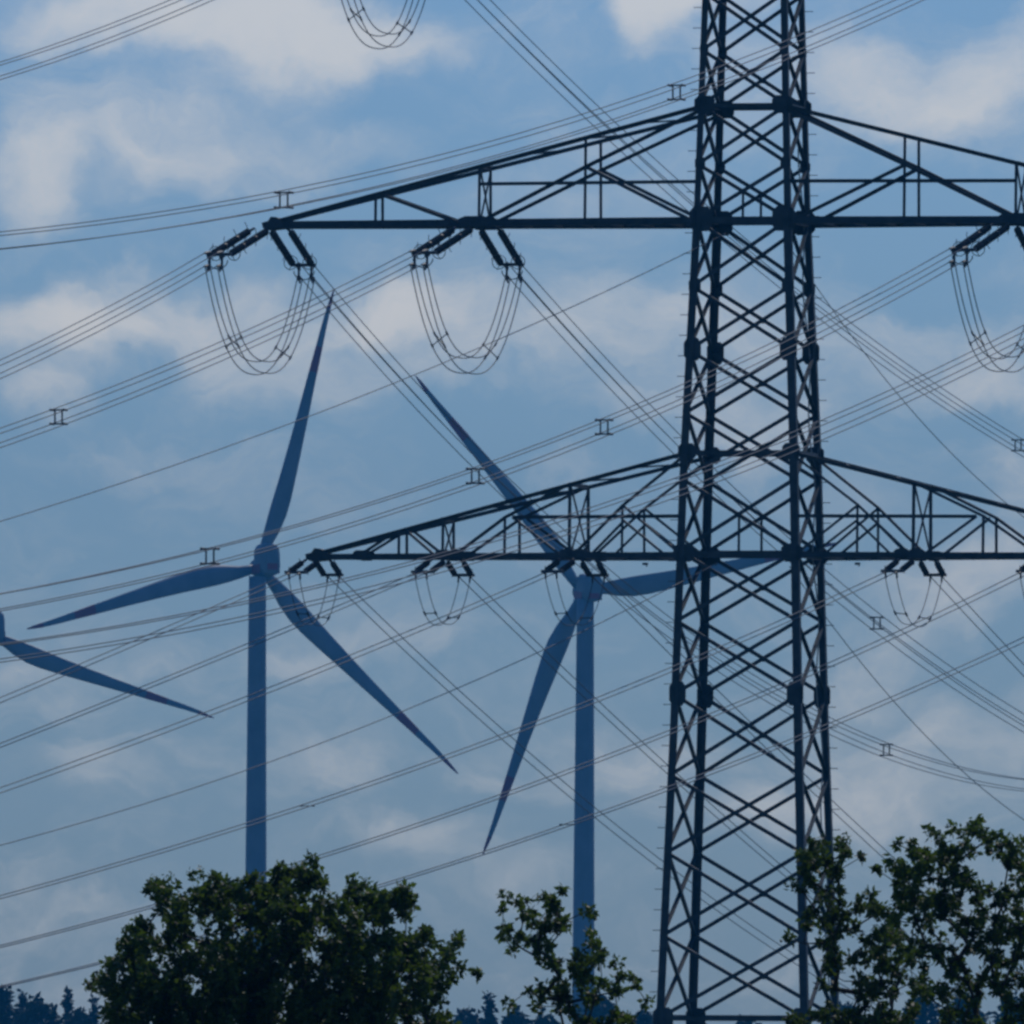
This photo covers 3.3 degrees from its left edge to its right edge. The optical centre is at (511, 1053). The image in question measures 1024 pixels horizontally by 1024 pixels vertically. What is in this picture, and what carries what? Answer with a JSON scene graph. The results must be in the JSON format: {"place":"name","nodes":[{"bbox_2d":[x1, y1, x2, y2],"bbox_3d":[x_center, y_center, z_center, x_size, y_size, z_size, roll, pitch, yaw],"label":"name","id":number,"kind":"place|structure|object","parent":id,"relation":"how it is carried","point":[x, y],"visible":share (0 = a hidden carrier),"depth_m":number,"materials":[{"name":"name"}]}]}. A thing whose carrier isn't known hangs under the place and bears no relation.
{"place":"outdoors","nodes":[
{"label":"outdoors","id":0,"kind":"place"},
{"bbox_2d":[0,0,1023,1023],"label":"sky","id":1,"kind":"structure","parent":0,"point":[213,101],"materials":[{"name":"blue"}]},
{"bbox_3d":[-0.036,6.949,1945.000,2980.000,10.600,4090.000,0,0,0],"label":"ground","id":2,"kind":"structure","parent":0,"visible":0},
{"bbox_2d":[0,986,20,1023],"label":"distant tree","id":3,"kind":"object","parent":2,"relation":"on","point":[6,1011],"visible":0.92,"depth_m":1573.42,"materials":[{"name":"blue plant"}]},
{"bbox_2d":[16,988,28,1014],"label":"spruce tree","id":4,"kind":"object","parent":2,"relation":"on","point":[22,998],"visible":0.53,"depth_m":1606.87,"materials":[{"name":"blue plant"}]},
{"bbox_2d":[10,991,64,1023],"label":"distant tree","id":5,"kind":"object","parent":2,"relation":"on","point":[37,1011],"visible":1,"depth_m":1529.35,"materials":[{"name":"blue plant"}]},
{"bbox_2d":[50,1002,61,1020],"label":"spruce tree","id":6,"kind":"object","parent":2,"relation":"on","point":[52,1008],"visible":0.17,"depth_m":1600.84,"materials":[{"name":"blue plant"}]},
{"bbox_2d":[60,985,74,1020],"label":"spruce tree","id":7,"kind":"object","parent":2,"relation":"on","point":[67,1004],"visible":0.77,"depth_m":1560.83,"materials":[{"name":"blue plant"}]},
{"bbox_2d":[58,1006,92,1023],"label":"distant tree","id":8,"kind":"object","parent":2,"relation":"on","point":[78,1016],"visible":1,"depth_m":1521.53,"materials":[{"name":"blue plant"}]},
{"bbox_2d":[88,993,101,1023],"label":"spruce tree","id":9,"kind":"object","parent":2,"relation":"on","point":[93,1014],"visible":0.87,"depth_m":1555.75,"materials":[{"name":"blue plant"}]},
{"bbox_2d":[0,612,213,717],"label":"wind turbine","id":10,"kind":"object","parent":2,"relation":"on","point":[54,663],"visible":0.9,"depth_m":2901.04,"materials":[{"name":"metal"}]},
{"bbox_2d":[27,290,457,1000],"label":"wind turbine","id":11,"kind":"object","parent":2,"relation":"on","point":[263,568],"visible":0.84,"depth_m":2766.34,"materials":[{"name":"white metal"}]},
{"bbox_2d":[81,849,484,1023],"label":"broadleaf tree","id":12,"kind":"object","parent":2,"relation":"on","point":[229,990],"visible":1,"depth_m":159.46,"materials":[{"name":"green plant"}]},
{"bbox_2d":[448,1007,482,1023],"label":"distant tree","id":13,"kind":"object","parent":2,"relation":"on","point":[463,1013],"visible":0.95,"depth_m":1519.57,"materials":[{"name":"blue plant"}]},
{"bbox_2d":[479,990,498,1023],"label":"spruce tree","id":14,"kind":"object","parent":2,"relation":"on","point":[489,1015],"visible":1,"depth_m":1515.81,"materials":[{"name":"blue plant"}]},
{"bbox_2d":[501,1005,533,1023],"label":"distant tree","id":15,"kind":"object","parent":2,"relation":"on","point":[517,1017],"visible":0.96,"depth_m":1584.58,"materials":[{"name":"blue plant"}]},
{"bbox_2d":[531,1007,559,1023],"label":"distant tree","id":16,"kind":"object","parent":2,"relation":"on","point":[544,1020],"visible":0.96,"depth_m":1504.63,"materials":[{"name":"blue plant"}]},
{"bbox_2d":[494,881,655,1023],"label":"broadleaf tree","id":17,"kind":"object","parent":2,"relation":"on","point":[538,941],"visible":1,"depth_m":161.15,"materials":[{"name":"green plant"}]},
{"bbox_2d":[577,991,619,1023],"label":"distant tree","id":18,"kind":"object","parent":2,"relation":"on","point":[602,1008],"visible":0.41,"depth_m":1753.09,"materials":[{"name":"blue plant"}]},
{"bbox_2d":[415,375,834,1020],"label":"wind turbine","id":19,"kind":"object","parent":2,"relation":"on","point":[583,873],"visible":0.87,"depth_m":2785.58,"materials":[{"name":"white metal"}]},
{"bbox_2d":[262,0,1023,1023],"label":"transmission tower","id":20,"kind":"structure","parent":2,"relation":"on","point":[786,218],"depth_m":599.70,"materials":[{"name":"metal"}]},
{"bbox_2d":[204,222,268,271],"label":"insulator string","id":21,"kind":"object","parent":20,"relation":"attached to","point":[219,250],"visible":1,"depth_m":601.22,"materials":[{"name":"brown ceramic"}]},
{"bbox_2d":[0,253,216,378],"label":"conductor bundle","id":22,"kind":"object","parent":21,"relation":"attached to","point":[104,315],"visible":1,"depth_m":589.98,"materials":[{"name":"metal"}]},
{"bbox_2d":[205,260,314,374],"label":"jumper loop","id":23,"kind":"object","parent":21,"relation":"hanging from","point":[275,348],"visible":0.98,"depth_m":603.62,"materials":[{"name":"metal"}]},
{"bbox_2d":[269,228,316,283],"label":"insulator string","id":24,"kind":"object","parent":20,"relation":"attached to","point":[285,252],"visible":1,"depth_m":606.31,"materials":[{"name":"ceramic"}]},
{"bbox_2d":[302,267,1023,790],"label":"conductor bundle","id":25,"kind":"object","parent":24,"relation":"attached to","point":[616,575],"visible":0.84,"depth_m":665.85,"materials":[{"name":"metal"}]},
{"bbox_2d":[284,558,318,579],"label":"insulator string","id":26,"kind":"object","parent":20,"relation":"attached to","point":[300,564],"visible":1,"depth_m":602.32,"materials":[{"name":"brown ceramic"}]},
{"bbox_2d":[0,574,297,702],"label":"conductor bundle","id":27,"kind":"object","parent":26,"relation":"attached to","point":[142,637],"visible":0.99,"depth_m":587.84,"materials":[{"name":"metal"}]},
{"bbox_2d":[288,577,337,625],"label":"jumper loop","id":28,"kind":"object","parent":26,"relation":"hanging from","point":[307,613],"visible":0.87,"depth_m":603.05,"materials":[{"name":"metal"}]},
{"bbox_2d":[316,559,343,581],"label":"insulator string","id":29,"kind":"object","parent":20,"relation":"attached to","point":[338,573],"visible":0.99,"depth_m":604.45,"materials":[{"name":"ceramic"}]},
{"bbox_2d":[329,578,886,1010],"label":"conductor bundle","id":30,"kind":"object","parent":29,"relation":"attached to","point":[559,778],"visible":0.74,"depth_m":643.38,"materials":[{"name":"metal"}]},
{"bbox_2d":[0,563,716,845],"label":"signal cable","id":31,"kind":"object","parent":20,"relation":"attached to","point":[360,727],"visible":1,"depth_m":565.33,"materials":[{"name":"metal"}]},
{"bbox_2d":[0,233,725,521],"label":"signal cable","id":32,"kind":"object","parent":20,"relation":"attached to","point":[362,395],"visible":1,"depth_m":565.11,"materials":[{"name":"metal"}]},
{"bbox_2d":[411,559,444,578],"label":"insulator string","id":33,"kind":"object","parent":20,"relation":"attached to","point":[420,568],"visible":0.92,"depth_m":600.92,"materials":[{"name":"ceramic"}]},
{"bbox_2d":[0,574,423,747],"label":"conductor bundle","id":34,"kind":"object","parent":33,"relation":"attached to","point":[202,662],"visible":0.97,"depth_m":580.67,"materials":[{"name":"metal"}]},
{"bbox_2d":[415,577,469,625],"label":"jumper loop","id":35,"kind":"object","parent":33,"relation":"hanging from","point":[448,616],"visible":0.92,"depth_m":601.93,"materials":[{"name":"metal"}]},
{"bbox_2d":[409,220,472,269],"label":"insulator string","id":36,"kind":"object","parent":20,"relation":"attached to","point":[424,248],"visible":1,"depth_m":599.10,"materials":[{"name":"ceramic"}]},
{"bbox_2d":[0,251,421,447],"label":"conductor bundle","id":37,"kind":"object","parent":36,"relation":"attached to","point":[62,423],"visible":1,"depth_m":577.90,"materials":[{"name":"metal"}]},
{"bbox_2d":[410,258,522,374],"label":"jumper loop","id":38,"kind":"object","parent":36,"relation":"hanging from","point":[446,351],"visible":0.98,"depth_m":601.55,"materials":[{"name":"metal"}]},
{"bbox_2d":[445,560,474,582],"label":"insulator string","id":39,"kind":"object","parent":20,"relation":"attached to","point":[468,571],"visible":0.87,"depth_m":603.81,"materials":[{"name":"ceramic"}]},
{"bbox_2d":[460,578,959,1008],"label":"conductor bundle","id":40,"kind":"object","parent":39,"relation":"hanging from","point":[636,736],"visible":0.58,"depth_m":632.57,"materials":[{"name":"metal"}]},
{"bbox_2d":[479,227,524,282],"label":"insulator string","id":41,"kind":"object","parent":20,"relation":"attached to","point":[493,251],"visible":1,"depth_m":605.06,"materials":[{"name":"ceramic"}]},
{"bbox_2d":[510,266,1023,732],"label":"conductor bundle","id":42,"kind":"object","parent":41,"relation":"attached to","point":[585,349],"visible":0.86,"depth_m":658.66,"materials":[{"name":"metal"}]},
{"bbox_2d":[541,558,574,578],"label":"insulator string","id":43,"kind":"object","parent":20,"relation":"attached to","point":[549,568],"visible":1,"depth_m":599.49,"materials":[{"name":"ceramic"}]},
{"bbox_2d":[0,573,554,792],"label":"conductor bundle","id":44,"kind":"object","parent":43,"relation":"attached to","point":[272,686],"visible":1,"depth_m":573.60,"materials":[{"name":"metal"}]},
{"bbox_2d":[545,576,603,625],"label":"jumper loop","id":45,"kind":"object","parent":43,"relation":"hanging from","point":[566,613],"visible":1,"depth_m":601.00,"materials":[{"name":"metal"}]},
{"bbox_2d":[580,559,608,582],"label":"insulator string","id":46,"kind":"object","parent":20,"relation":"attached to","point":[600,567],"visible":1,"depth_m":603.00,"materials":[{"name":"ceramic"}]},
{"bbox_2d":[595,578,1021,973],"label":"conductor bundle","id":47,"kind":"object","parent":46,"relation":"attached to","point":[753,725],"visible":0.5,"depth_m":632.56,"materials":[{"name":"metal"}]},
{"bbox_2d":[881,558,914,577],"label":"insulator string","id":48,"kind":"object","parent":20,"relation":"attached to","point":[888,568],"visible":1,"depth_m":596.71,"materials":[{"name":"ceramic"}]},
{"bbox_2d":[0,573,894,898],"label":"conductor bundle","id":49,"kind":"object","parent":48,"relation":"attached to","point":[304,805],"visible":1,"depth_m":554.29,"materials":[{"name":"metal"}]},
{"bbox_2d":[885,576,941,626],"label":"jumper loop","id":50,"kind":"object","parent":48,"relation":"hanging from","point":[906,614],"visible":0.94,"depth_m":598.34,"materials":[{"name":"metal"}]},
{"bbox_2d":[789,566,1023,819],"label":"signal cable","id":51,"kind":"object","parent":20,"relation":"attached to","point":[913,722],"visible":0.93,"depth_m":626.67,"materials":[{"name":"metal"}]},
{"bbox_2d":[793,252,1023,516],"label":"signal cable","id":52,"kind":"object","parent":20,"relation":"attached to","point":[904,401],"visible":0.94,"depth_m":625.85,"materials":[{"name":"metal"}]},
{"bbox_2d":[918,559,946,581],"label":"insulator string","id":53,"kind":"object","parent":20,"relation":"attached to","point":[942,574],"visible":1,"depth_m":600.37,"materials":[{"name":"ceramic"}]},
{"bbox_2d":[932,578,1023,676],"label":"conductor bundle","id":54,"kind":"object","parent":53,"relation":"attached to","point":[976,625],"visible":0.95,"depth_m":610.28,"materials":[{"name":"metal"}]},
{"bbox_2d":[949,217,1009,266],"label":"insulator string","id":55,"kind":"object","parent":20,"relation":"attached to","point":[964,244],"visible":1,"depth_m":594.81,"materials":[{"name":"ceramic"}]},
{"bbox_2d":[0,248,962,611],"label":"conductor bundle","id":56,"kind":"object","parent":55,"relation":"attached to","point":[478,482],"visible":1,"depth_m":548.77,"materials":[{"name":"metal"}]},
{"bbox_2d":[950,255,1023,371],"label":"jumper loop","id":57,"kind":"object","parent":55,"relation":"hanging from","point":[981,341],"visible":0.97,"depth_m":595.23,"materials":[{"name":"metal"}]},
{"bbox_2d":[1014,225,1023,248],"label":"insulator string","id":58,"kind":"object","parent":20,"relation":"attached to","point":[1018,231],"visible":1,"depth_m":599.11,"materials":[{"name":"ceramic"}]},
{"bbox_2d":[1016,564,1023,578],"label":"insulator string","id":59,"kind":"object","parent":20,"relation":"attached to","point":[1020,571],"visible":1,"depth_m":595.76,"materials":[{"name":"ceramic"}]},
{"bbox_2d":[0,573,1023,947],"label":"conductor bundle","id":60,"kind":"object","parent":59,"relation":"attached to","point":[556,773],"visible":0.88,"depth_m":553.40,"materials":[{"name":"metal"}]},
{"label":"insulator string","id":61,"kind":"object","parent":20,"relation":"attached to","visible":0},
{"bbox_2d":[0,325,1023,662],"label":"conductor bundle","id":62,"kind":"object","parent":61,"relation":"attached to","point":[516,531],"visible":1,"depth_m":531.26,"materials":[{"name":"metal"}]},
{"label":"insulator string","id":63,"kind":"object","parent":20,"relation":"attached to","visible":0},
{"bbox_2d":[0,637,1023,987],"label":"conductor bundle","id":64,"kind":"object","parent":63,"relation":"hanging from","point":[600,811],"visible":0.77,"depth_m":544.84,"materials":[{"name":"metal"}]},
{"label":"insulator string","id":65,"kind":"object","parent":20,"relation":"attached to","visible":0},
{"bbox_2d":[0,0,212,79],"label":"conductor bundle","id":66,"kind":"object","parent":65,"relation":"attached to","point":[93,34],"visible":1,"depth_m":577.35,"materials":[{"name":"metal"}]},
{"bbox_2d":[341,0,424,48],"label":"jumper loop","id":67,"kind":"object","parent":65,"relation":"hanging from","point":[397,22],"visible":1,"depth_m":603.00,"materials":[{"name":"metal"}]},
{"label":"insulator string","id":68,"kind":"object","parent":20,"relation":"attached to","visible":0},
{"bbox_2d":[465,0,1023,456],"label":"conductor bundle","id":69,"kind":"object","parent":68,"relation":"hanging from","point":[1015,450],"visible":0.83,"depth_m":668.26,"materials":[{"name":"metal"}]},
{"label":"insulator string","id":70,"kind":"object","parent":20,"relation":"attached to","visible":0},
{"bbox_2d":[0,0,922,249],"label":"conductor bundle","id":71,"kind":"object","parent":70,"relation":"hanging from","point":[316,200],"visible":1,"depth_m":539.67,"materials":[{"name":"metal"}]},
{"bbox_2d":[634,1004,652,1023],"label":"distant tree","id":72,"kind":"object","parent":2,"relation":"on","point":[643,1017],"visible":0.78,"depth_m":1559.67,"materials":[{"name":"blue plant"}]},
{"bbox_2d":[736,1014,761,1023],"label":"distant tree","id":73,"kind":"object","parent":2,"relation":"on","point":[744,1022],"visible":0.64,"depth_m":1539.73,"materials":[{"name":"blue plant"}]},
{"bbox_2d":[839,1001,866,1014],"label":"distant tree","id":74,"kind":"object","parent":2,"relation":"on","point":[848,1005],"visible":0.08,"depth_m":1519.45,"materials":[{"name":"blue plant"}]},
{"bbox_2d":[780,831,934,1023],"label":"broadleaf tree","id":75,"kind":"object","parent":2,"relation":"on","point":[887,937],"visible":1,"depth_m":158.60,"materials":[{"name":"green plant"}]},
{"bbox_2d":[902,996,940,1023],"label":"distant tree","id":76,"kind":"object","parent":2,"relation":"on","point":[924,1017],"visible":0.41,"depth_m":1653.10,"materials":[{"name":"blue plant"}]},
{"bbox_2d":[868,814,1023,1023],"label":"broadleaf tree","id":77,"kind":"object","parent":2,"relation":"on","point":[906,898],"visible":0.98,"depth_m":163.65,"materials":[{"name":"green plant"}]},
{"bbox_2d":[937,992,992,1023],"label":"distant tree","id":78,"kind":"object","parent":2,"relation":"on","point":[981,1013],"visible":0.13,"depth_m":1645.46,"materials":[{"name":"blue plant"}]},
{"bbox_2d":[988,991,1023,1023],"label":"distant tree","id":79,"kind":"object","parent":2,"relation":"on","point":[997,1019],"visible":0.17,"depth_m":1524.50,"materials":[{"name":"blue plant"}]}
]}

